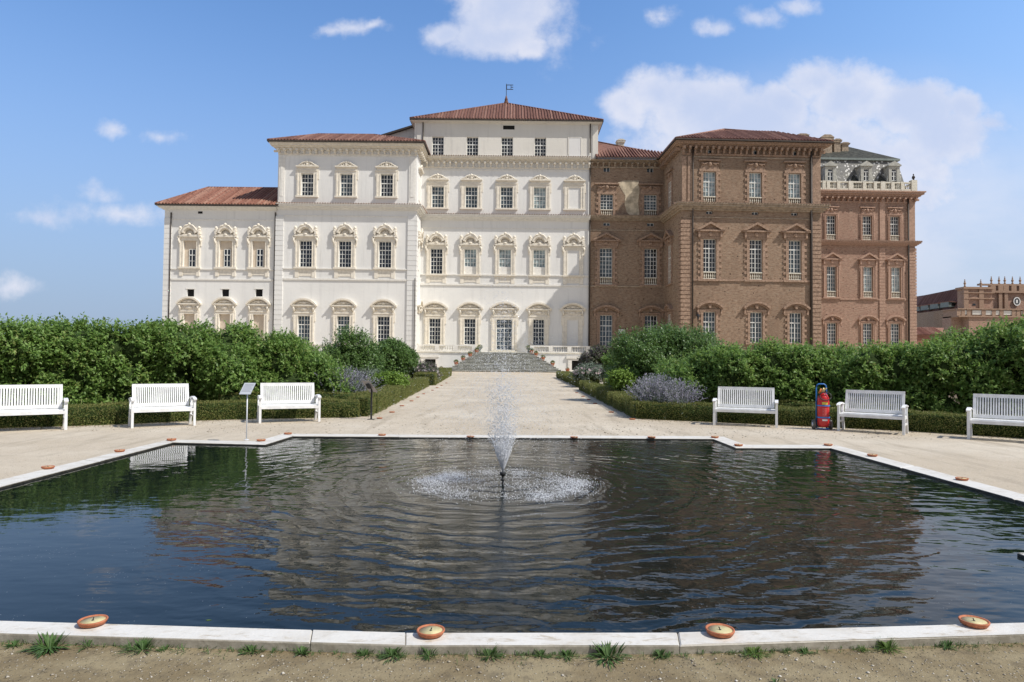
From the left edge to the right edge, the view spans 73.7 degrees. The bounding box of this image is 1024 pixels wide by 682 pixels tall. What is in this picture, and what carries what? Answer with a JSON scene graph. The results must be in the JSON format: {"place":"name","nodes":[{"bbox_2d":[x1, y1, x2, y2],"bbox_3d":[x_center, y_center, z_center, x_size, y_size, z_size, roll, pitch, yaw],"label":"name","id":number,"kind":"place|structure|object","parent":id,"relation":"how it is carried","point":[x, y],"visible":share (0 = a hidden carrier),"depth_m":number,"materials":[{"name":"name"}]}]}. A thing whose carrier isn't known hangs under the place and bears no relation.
{"place":"outdoors","nodes":[
{"label":"outdoors","id":0,"kind":"place"},
{"bbox_2d":[0,651,1018,681],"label":"loose gravel","id":1,"kind":"structure","parent":0,"point":[144,656],"depth_m":3.53,"materials":[{"name":"beige gravel"}]},
{"bbox_2d":[0,438,1023,635],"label":"pool water","id":2,"kind":"structure","parent":0,"point":[653,536],"depth_m":5.94,"materials":[{"name":"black liquid"}]},
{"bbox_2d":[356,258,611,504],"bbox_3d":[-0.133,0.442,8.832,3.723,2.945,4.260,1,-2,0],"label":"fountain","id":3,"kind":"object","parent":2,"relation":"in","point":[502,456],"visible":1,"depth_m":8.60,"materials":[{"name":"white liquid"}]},
{"bbox_2d":[0,371,1023,681],"bbox_3d":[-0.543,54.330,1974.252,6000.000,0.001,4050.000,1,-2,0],"label":"gravel ground","id":4,"kind":"structure","parent":0,"point":[994,461],"depth_m":8.59,"materials":[{"name":"beige gravel"}]},
{"bbox_2d":[0,384,68,429],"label":"garden bench","id":5,"kind":"object","parent":4,"relation":"on","point":[33,409],"visible":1,"depth_m":14.59,"materials":[{"name":"white paint"}]},
{"bbox_2d":[17,631,74,656],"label":"weed","id":6,"kind":"object","parent":4,"relation":"on","point":[50,643],"visible":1,"depth_m":3.72,"materials":[{"name":"green plant"}]},
{"bbox_2d":[114,636,161,654],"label":"weed","id":7,"kind":"object","parent":4,"relation":"on","point":[145,644],"visible":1,"depth_m":3.72,"materials":[{"name":"green plant"}]},
{"bbox_2d":[128,383,196,427],"bbox_3d":[-7.995,1.468,15.621,1.328,0.958,0.686,2,-2,-35],"label":"garden bench","id":8,"kind":"object","parent":4,"relation":"on","point":[135,406],"visible":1,"depth_m":15.72,"materials":[{"name":"white paint"}]},
{"bbox_2d":[0,396,360,427],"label":"box hedge","id":9,"kind":"object","parent":4,"relation":"on","point":[88,414],"visible":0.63,"depth_m":16.59,"materials":[{"name":"green plant"}]},
{"bbox_2d":[239,383,255,439],"bbox_3d":[-4.920,1.309,12.682,0.266,1.058,0.119,1,-2,0],"label":"plaque stand","id":10,"kind":"object","parent":4,"relation":"on","point":[247,388],"visible":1,"depth_m":12.68,"materials":[{"name":"white metal"}]},
{"bbox_2d":[257,383,320,422],"bbox_3d":[-5.540,1.529,16.959,1.460,0.958,0.686,1,-2,-25],"label":"garden bench","id":11,"kind":"object","parent":4,"relation":"on","point":[272,396],"visible":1,"depth_m":17.05,"materials":[{"name":"white paint"}]},
{"bbox_2d":[362,381,377,419],"bbox_3d":[-3.708,1.533,17.757,0.487,1.009,0.220,1,-2,0],"label":"lectern sign","id":12,"kind":"object","parent":4,"relation":"on","point":[369,386],"visible":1,"depth_m":17.74,"materials":[{"name":"black metal"}]},
{"bbox_2d":[154,84,603,370],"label":"palace","id":13,"kind":"structure","parent":4,"relation":"on","point":[416,231],"depth_m":90.07,"materials":[{"name":"beige paint"}]},
{"bbox_2d":[189,249,195,266],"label":"window","id":14,"kind":"structure","parent":13,"relation":"in","point":[192,252],"depth_m":88.99,"materials":[{"name":"white paint"}]},
{"bbox_2d":[224,249,230,266],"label":"window","id":15,"kind":"structure","parent":13,"relation":"in","point":[227,252],"depth_m":88.99,"materials":[{"name":"white paint"}]},
{"bbox_2d":[257,249,263,266],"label":"window","id":16,"kind":"structure","parent":13,"relation":"in","point":[260,252],"depth_m":89.01,"materials":[{"name":"white paint"}]},
{"bbox_2d":[298,316,309,341],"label":"window","id":17,"kind":"structure","parent":13,"relation":"in","point":[303,321],"depth_m":88.68,"materials":[{"name":"white paint"}]},
{"bbox_2d":[300,241,311,266],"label":"window","id":18,"kind":"structure","parent":13,"relation":"in","point":[305,246],"depth_m":88.92,"materials":[{"name":"white paint"}]},
{"bbox_2d":[302,174,312,194],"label":"window","id":19,"kind":"structure","parent":13,"relation":"in","point":[307,179],"depth_m":89.18,"materials":[{"name":"glass"}]},
{"bbox_2d":[338,316,348,336],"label":"window","id":20,"kind":"structure","parent":13,"relation":"in","point":[342,320],"depth_m":88.70,"materials":[{"name":"grey glass"}]},
{"bbox_2d":[339,241,350,266],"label":"window","id":21,"kind":"structure","parent":13,"relation":"in","point":[344,246],"depth_m":88.92,"materials":[{"name":"glass"}]},
{"bbox_2d":[341,174,351,195],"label":"window","id":22,"kind":"structure","parent":13,"relation":"in","point":[346,179],"depth_m":89.18,"materials":[{"name":"grey glass"}]},
{"bbox_2d":[377,317,388,341],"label":"window","id":23,"kind":"structure","parent":13,"relation":"in","point":[383,322],"depth_m":88.68,"materials":[{"name":"glass"}]},
{"bbox_2d":[379,242,390,267],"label":"window","id":24,"kind":"structure","parent":13,"relation":"in","point":[384,247],"depth_m":88.92,"materials":[{"name":"white paint"}]},
{"bbox_2d":[381,175,392,195],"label":"window","id":25,"kind":"structure","parent":13,"relation":"in","point":[386,180],"depth_m":89.18,"materials":[{"name":"glass"}]},
{"bbox_2d":[429,319,439,343],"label":"window","id":26,"kind":"structure","parent":13,"relation":"in","point":[434,325],"depth_m":93.37,"materials":[{"name":"white paint"}]},
{"bbox_2d":[431,249,442,273],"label":"window","id":27,"kind":"structure","parent":13,"relation":"in","point":[436,254],"depth_m":93.62,"materials":[{"name":"white paint"}]},
{"bbox_2d":[432,187,443,206],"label":"window","id":28,"kind":"structure","parent":13,"relation":"in","point":[437,192],"depth_m":93.87,"materials":[{"name":"grey glass"}]},
{"bbox_2d":[432,137,443,154],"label":"window","id":29,"kind":"structure","parent":13,"relation":"in","point":[437,142],"depth_m":94.61,"materials":[{"name":"white paint"}]},
{"bbox_2d":[417,344,475,351],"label":"balustrade","id":30,"kind":"object","parent":13,"relation":"on","point":[455,348],"visible":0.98,"depth_m":90.11,"materials":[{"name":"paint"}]},
{"bbox_2d":[464,319,474,344],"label":"window","id":31,"kind":"structure","parent":13,"relation":"in","point":[469,324],"depth_m":93.37,"materials":[{"name":"white paint"}]},
{"bbox_2d":[464,249,475,266],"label":"window","id":32,"kind":"structure","parent":13,"relation":"in","point":[470,254],"depth_m":93.62,"materials":[{"name":"grey glass"}]},
{"bbox_2d":[465,187,476,207],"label":"window","id":33,"kind":"structure","parent":13,"relation":"in","point":[471,192],"depth_m":93.85,"materials":[{"name":"grey glass"}]},
{"bbox_2d":[467,138,477,154],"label":"window","id":34,"kind":"structure","parent":13,"relation":"in","point":[472,143],"depth_m":94.61,"materials":[{"name":"white paint"}]},
{"bbox_2d":[496,319,511,349],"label":"door","id":35,"kind":"structure","parent":13,"relation":"in","point":[507,332],"depth_m":93.35,"materials":[{"name":"white paint"}]},
{"bbox_2d":[499,250,510,266],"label":"window","id":36,"kind":"structure","parent":13,"relation":"in","point":[505,254],"depth_m":93.64,"materials":[{"name":"grey glass"}]},
{"bbox_2d":[501,187,512,207],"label":"window","id":37,"kind":"structure","parent":13,"relation":"in","point":[506,192],"depth_m":93.85,"materials":[{"name":"white paint"}]},
{"bbox_2d":[501,138,512,155],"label":"window","id":38,"kind":"structure","parent":13,"relation":"in","point":[507,143],"depth_m":94.61,"materials":[{"name":"white paint"}]},
{"bbox_2d":[533,320,543,344],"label":"window","id":39,"kind":"structure","parent":13,"relation":"in","point":[538,327],"depth_m":93.37,"materials":[{"name":"white paint"}]},
{"bbox_2d":[533,250,544,266],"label":"window","id":40,"kind":"structure","parent":13,"relation":"in","point":[538,255],"depth_m":93.64,"materials":[{"name":"grey glass"}]},
{"bbox_2d":[534,188,545,207],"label":"window","id":41,"kind":"structure","parent":13,"relation":"in","point":[539,193],"depth_m":93.87,"materials":[{"name":"grey glass"}]},
{"bbox_2d":[534,138,545,155],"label":"window","id":42,"kind":"structure","parent":13,"relation":"in","point":[540,143],"depth_m":94.61,"materials":[{"name":"white paint"}]},
{"bbox_2d":[530,346,589,352],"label":"balustrade","id":43,"kind":"object","parent":13,"relation":"on","point":[569,349],"visible":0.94,"depth_m":90.11,"materials":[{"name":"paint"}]},
{"bbox_2d":[373,647,411,663],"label":"weed","id":44,"kind":"object","parent":4,"relation":"on","point":[392,653],"visible":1,"depth_m":3.66,"materials":[{"name":"green plant"}]},
{"bbox_2d":[406,359,441,380],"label":"flowering plant","id":45,"kind":"object","parent":4,"relation":"on","point":[424,366],"visible":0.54,"depth_m":43.29,"materials":[{"name":"white plant"}]},
{"bbox_2d":[413,367,451,384],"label":"box hedge","id":46,"kind":"object","parent":4,"relation":"on","point":[444,373],"visible":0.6,"depth_m":41.68,"materials":[{"name":"green plant"}]},
{"bbox_2d":[478,642,506,661],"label":"weed","id":47,"kind":"object","parent":4,"relation":"on","point":[490,652],"visible":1,"depth_m":3.68,"materials":[{"name":"green plant"}]},
{"bbox_2d":[91,385,915,439],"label":"path pebbles","id":48,"kind":"object","parent":4,"relation":"on","point":[508,425],"visible":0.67,"depth_m":15.74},
{"bbox_2d":[450,352,560,372],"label":"staircase","id":49,"kind":"structure","parent":4,"relation":"on","point":[472,359],"depth_m":86.93,"materials":[{"name":"grey stone"}]},
{"bbox_2d":[0,638,1018,664],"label":"grass fringe","id":50,"kind":"object","parent":4,"relation":"on","point":[527,653],"depth_m":3.71,"materials":[{"name":"green plant"}]},
{"bbox_2d":[0,434,1023,654],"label":"pool kerb","id":51,"kind":"structure","parent":4,"relation":"on","point":[445,643],"depth_m":3.83,"materials":[{"name":"white stone"}]},
{"bbox_2d":[77,614,108,627],"bbox_3d":[-2.411,1.609,3.927,0.157,0.040,0.157,0,-2,25],"label":"garden candle","id":52,"kind":"object","parent":51,"relation":"on","point":[92,621],"visible":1,"depth_m":3.91,"materials":[{"name":"wax"}]},
{"bbox_2d":[416,624,444,638],"bbox_3d":[-0.456,1.626,3.829,0.160,0.040,0.160,1,-2,-10],"label":"garden candle","id":53,"kind":"object","parent":51,"relation":"on","point":[429,631],"visible":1,"depth_m":3.81,"materials":[{"name":"wax"}]},
{"bbox_2d":[705,623,734,637],"bbox_3d":[1.181,1.643,3.879,0.164,0.042,0.164,0,-2,29],"label":"garden candle","id":54,"kind":"object","parent":51,"relation":"on","point":[719,630],"visible":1,"depth_m":3.87,"materials":[{"name":"wax"}]},
{"bbox_2d":[958,615,990,628],"bbox_3d":[2.741,1.663,4.051,0.162,0.041,0.162,1,-2,2],"label":"garden candle","id":55,"kind":"object","parent":51,"relation":"on","point":[972,621],"visible":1,"depth_m":4.04,"materials":[{"name":"wax"}]},
{"bbox_2d":[556,370,599,386],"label":"box hedge","id":56,"kind":"object","parent":4,"relation":"on","point":[565,376],"visible":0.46,"depth_m":47.66,"materials":[{"name":"green plant"}]},
{"bbox_2d":[570,361,606,382],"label":"flowering plant","id":57,"kind":"object","parent":4,"relation":"on","point":[594,371],"visible":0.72,"depth_m":39.52,"materials":[{"name":"grey plant"}]},
{"bbox_2d":[577,343,610,366],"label":"dark bush","id":58,"kind":"object","parent":4,"relation":"on","point":[594,354],"visible":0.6,"depth_m":45.29,"materials":[{"name":"purple plant"}]},
{"bbox_2d":[581,640,635,669],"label":"weed","id":59,"kind":"object","parent":4,"relation":"on","point":[606,651],"visible":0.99,"depth_m":3.68,"materials":[{"name":"green plant"}]},
{"bbox_2d":[712,386,777,427],"bbox_3d":[5.848,1.647,17.113,1.534,0.958,0.686,0,-2,21],"label":"garden bench","id":60,"kind":"object","parent":4,"relation":"on","point":[753,407],"visible":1,"depth_m":17.23,"materials":[{"name":"white paint"}]},
{"bbox_2d":[741,646,771,660],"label":"weed","id":61,"kind":"object","parent":4,"relation":"on","point":[755,651],"visible":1,"depth_m":3.75,"materials":[{"name":"green plant"}]},
{"bbox_2d":[811,383,832,428],"bbox_3d":[7.415,1.562,16.280,0.444,1.095,0.387,0,-2,8],"label":"fire extinguisher","id":62,"kind":"object","parent":4,"relation":"on","point":[822,410],"visible":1,"depth_m":16.18,"materials":[{"name":"red metal"}]},
{"bbox_2d":[836,390,908,434],"bbox_3d":[8.345,1.637,15.808,1.401,0.958,0.686,-1,-2,37],"label":"garden bench","id":63,"kind":"object","parent":4,"relation":"on","point":[857,411],"visible":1,"depth_m":15.91,"materials":[{"name":"white paint"}]},
{"bbox_2d":[874,637,906,654],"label":"weed","id":64,"kind":"object","parent":4,"relation":"on","point":[886,645],"visible":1,"depth_m":3.82,"materials":[{"name":"green plant"}]},
{"bbox_2d":[966,394,1023,438],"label":"garden bench","id":65,"kind":"object","parent":4,"relation":"on","point":[998,419],"visible":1,"depth_m":14.51,"materials":[{"name":"white paint"}]},
{"label":"garden bed","id":66,"kind":"structure","parent":4,"relation":"on","visible":0},
{"bbox_2d":[579,379,657,418],"bbox_3d":[3.797,2.098,27.770,0.840,0.628,18.193,1,-2,1],"label":"box hedge","id":67,"kind":"object","parent":66,"relation":"on","point":[624,401],"visible":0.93,"depth_m":23.20,"materials":[{"name":"green plant"}]},
{"bbox_2d":[604,365,637,390],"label":"lime plant","id":68,"kind":"object","parent":66,"relation":"on","point":[620,378],"visible":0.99,"depth_m":24.72,"materials":[{"name":"green plant"}]},
{"bbox_2d":[623,372,702,417],"bbox_3d":[4.125,1.523,19.397,2.033,1.292,2.083,2,-2,-41],"label":"sage plant","id":69,"kind":"object","parent":66,"relation":"on","point":[653,387],"visible":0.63,"depth_m":19.19,"materials":[{"name":"purple plant"}]},
{"bbox_2d":[600,320,728,394],"bbox_3d":[6.039,0.727,26.527,5.228,3.285,4.093,1,-2,0],"label":"bush","id":70,"kind":"object","parent":66,"relation":"on","point":[642,353],"visible":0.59,"depth_m":25.82,"materials":[{"name":"green plant"}]},
{"bbox_2d":[650,378,709,416],"bbox_3d":[4.617,1.583,19.063,1.802,1.175,2.094,-1,-2,39],"label":"sage plant","id":71,"kind":"object","parent":66,"relation":"on","point":[675,397],"visible":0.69,"depth_m":18.75,"materials":[{"name":"purple plant"}]},
{"bbox_2d":[689,397,899,410],"bbox_3d":[6.991,1.874,18.841,6.641,0.666,0.744,0,-2,24],"label":"box hedge","id":72,"kind":"object","parent":66,"relation":"on","point":[805,403],"visible":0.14,"depth_m":18.44,"materials":[{"name":"green plant"}]},
{"bbox_2d":[635,400,1023,438],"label":"box hedge","id":73,"kind":"object","parent":66,"relation":"on","point":[943,422],"visible":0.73,"depth_m":16.86,"materials":[{"name":"green plant"}]},
{"bbox_2d":[647,313,1023,415],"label":"tall hedge","id":74,"kind":"object","parent":66,"relation":"on","point":[934,373],"visible":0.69,"depth_m":18.14,"materials":[{"name":"green plant"}]},
{"label":"garden bed","id":75,"kind":"structure","parent":4,"relation":"on","visible":0},
{"bbox_2d":[0,311,360,406],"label":"tall hedge","id":76,"kind":"object","parent":75,"relation":"on","point":[81,361],"visible":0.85,"depth_m":17.97,"materials":[{"name":"green plant"}]},
{"bbox_2d":[217,389,378,412],"bbox_3d":[-5.949,1.719,19.199,4.375,0.718,0.808,1,-2,-21],"label":"box hedge","id":77,"kind":"object","parent":75,"relation":"on","point":[341,395],"visible":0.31,"depth_m":19.15,"materials":[{"name":"green plant"}]},
{"bbox_2d":[315,366,382,394],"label":"sage plant","id":78,"kind":"object","parent":75,"relation":"on","point":[362,386],"visible":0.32,"depth_m":20.23,"materials":[{"name":"purple plant"}]},
{"bbox_2d":[316,323,392,373],"bbox_3d":[-7.564,0.843,31.974,4.209,3.429,2.942,1,-2,0],"label":"loose bush","id":79,"kind":"object","parent":75,"relation":"on","point":[349,350],"visible":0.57,"depth_m":31.52,"materials":[{"name":"green plant"}]},
{"bbox_2d":[348,376,429,416],"bbox_3d":[-4.615,2.008,28.800,0.857,0.697,20.561,1,-2,-2],"label":"box hedge","id":80,"kind":"object","parent":75,"relation":"on","point":[388,395],"visible":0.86,"depth_m":22.53,"materials":[{"name":"green plant"}]},
{"bbox_2d":[368,368,412,387],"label":"lime plant","id":81,"kind":"object","parent":75,"relation":"on","point":[392,378],"visible":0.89,"depth_m":26.50,"materials":[{"name":"green plant"}]},
{"bbox_2d":[368,336,420,374],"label":"round bush","id":82,"kind":"object","parent":75,"relation":"on","point":[402,357],"visible":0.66,"depth_m":39.03,"materials":[{"name":"green plant"}]},
{"bbox_2d":[0,0,1023,332],"label":"sky","id":83,"kind":"structure","parent":0,"point":[111,110],"materials":[{"name":"blue"}]},
{"bbox_2d":[590,128,833,350],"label":"palace","id":84,"kind":"structure","parent":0,"point":[719,230],"depth_m":85.50,"materials":[{"name":"brown brick"}]},
{"bbox_2d":[600,248,611,276],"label":"window","id":85,"kind":"structure","parent":84,"relation":"in","point":[605,254],"depth_m":93.67,"materials":[{"name":"white paint"}]},
{"bbox_2d":[600,315,611,346],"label":"window","id":86,"kind":"structure","parent":84,"relation":"in","point":[605,320],"depth_m":93.42,"materials":[{"name":"white paint"}]},
{"bbox_2d":[600,195,612,208],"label":"window","id":87,"kind":"structure","parent":84,"relation":"in","point":[606,200],"depth_m":93.87,"materials":[{"name":"grey glass"}]},
{"bbox_2d":[644,195,655,209],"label":"window","id":88,"kind":"structure","parent":84,"relation":"in","point":[649,200],"depth_m":93.90,"materials":[{"name":"grey glass"}]},
{"bbox_2d":[644,249,656,276],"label":"window","id":89,"kind":"structure","parent":84,"relation":"in","point":[650,255],"depth_m":93.64,"materials":[{"name":"glass"}]},
{"bbox_2d":[645,316,656,332],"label":"window","id":90,"kind":"structure","parent":84,"relation":"in","point":[650,320],"depth_m":93.44,"materials":[{"name":"glass"}]},
{"bbox_2d":[703,172,714,195],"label":"window","id":91,"kind":"structure","parent":84,"relation":"in","point":[708,177],"depth_m":85.60,"materials":[{"name":"grey glass"}]},
{"bbox_2d":[703,239,714,271],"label":"window","id":92,"kind":"structure","parent":84,"relation":"in","point":[708,244],"depth_m":85.37,"materials":[{"name":"white paint"}]},
{"bbox_2d":[703,312,714,339],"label":"window","id":93,"kind":"structure","parent":84,"relation":"in","point":[708,317],"depth_m":85.14,"materials":[{"name":"grey glass"}]},
{"bbox_2d":[749,173,760,196],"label":"window","id":94,"kind":"structure","parent":84,"relation":"in","point":[754,178],"depth_m":85.81,"materials":[{"name":"grey glass"}]},
{"bbox_2d":[750,240,760,271],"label":"window","id":95,"kind":"structure","parent":84,"relation":"in","point":[755,245],"depth_m":85.60,"materials":[{"name":"grey glass"}]},
{"bbox_2d":[750,312,761,342],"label":"window","id":96,"kind":"structure","parent":84,"relation":"in","point":[755,318],"depth_m":85.35,"materials":[{"name":"white paint"}]},
{"bbox_2d":[789,174,799,197],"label":"window","id":97,"kind":"structure","parent":84,"relation":"in","point":[794,179],"depth_m":86.00,"materials":[{"name":"white paint"}]},
{"bbox_2d":[789,241,799,272],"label":"window","id":98,"kind":"structure","parent":84,"relation":"in","point":[794,246],"depth_m":85.77,"materials":[{"name":"white paint"}]},
{"bbox_2d":[790,313,800,342],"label":"window","id":99,"kind":"structure","parent":84,"relation":"in","point":[795,318],"depth_m":85.54,"materials":[{"name":"white paint"}]},
{"bbox_2d":[820,134,925,350],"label":"palace pavilion","id":100,"kind":"structure","parent":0,"point":[869,243],"depth_m":109.55,"materials":[{"name":"brown brick"}]},
{"bbox_2d":[827,216,834,233],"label":"window","id":101,"kind":"structure","parent":100,"relation":"in","point":[830,219],"depth_m":109.91,"materials":[{"name":"white paint"}]},
{"bbox_2d":[827,267,834,290],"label":"window","id":102,"kind":"structure","parent":100,"relation":"in","point":[830,270],"depth_m":109.67,"materials":[{"name":"grey glass"}]},
{"bbox_2d":[827,323,835,343],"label":"window","id":103,"kind":"structure","parent":100,"relation":"in","point":[831,327],"depth_m":109.43,"materials":[{"name":"grey glass"}]},
{"bbox_2d":[863,216,870,234],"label":"window","id":104,"kind":"structure","parent":100,"relation":"in","point":[866,219],"depth_m":110.07,"materials":[{"name":"grey glass"}]},
{"bbox_2d":[863,323,870,344],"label":"window","id":105,"kind":"structure","parent":100,"relation":"in","point":[866,327],"depth_m":109.62,"materials":[{"name":"white paint"}]},
{"bbox_2d":[863,267,871,290],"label":"window","id":106,"kind":"structure","parent":100,"relation":"in","point":[867,271],"depth_m":109.83,"materials":[{"name":"grey glass"}]},
{"bbox_2d":[890,217,897,234],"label":"window","id":107,"kind":"structure","parent":100,"relation":"in","point":[893,220],"depth_m":110.21,"materials":[{"name":"white paint"}]},
{"bbox_2d":[891,324,898,344],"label":"window","id":108,"kind":"structure","parent":100,"relation":"in","point":[894,327],"depth_m":109.72,"materials":[{"name":"white paint"}]},
{"bbox_2d":[891,268,899,291],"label":"window","id":109,"kind":"structure","parent":100,"relation":"in","point":[894,271],"depth_m":109.96,"materials":[{"name":"grey glass"}]},
{"bbox_2d":[916,276,1023,346],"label":"gallery building","id":110,"kind":"structure","parent":0,"point":[967,307],"depth_m":196.50,"materials":[{"name":"brick"}]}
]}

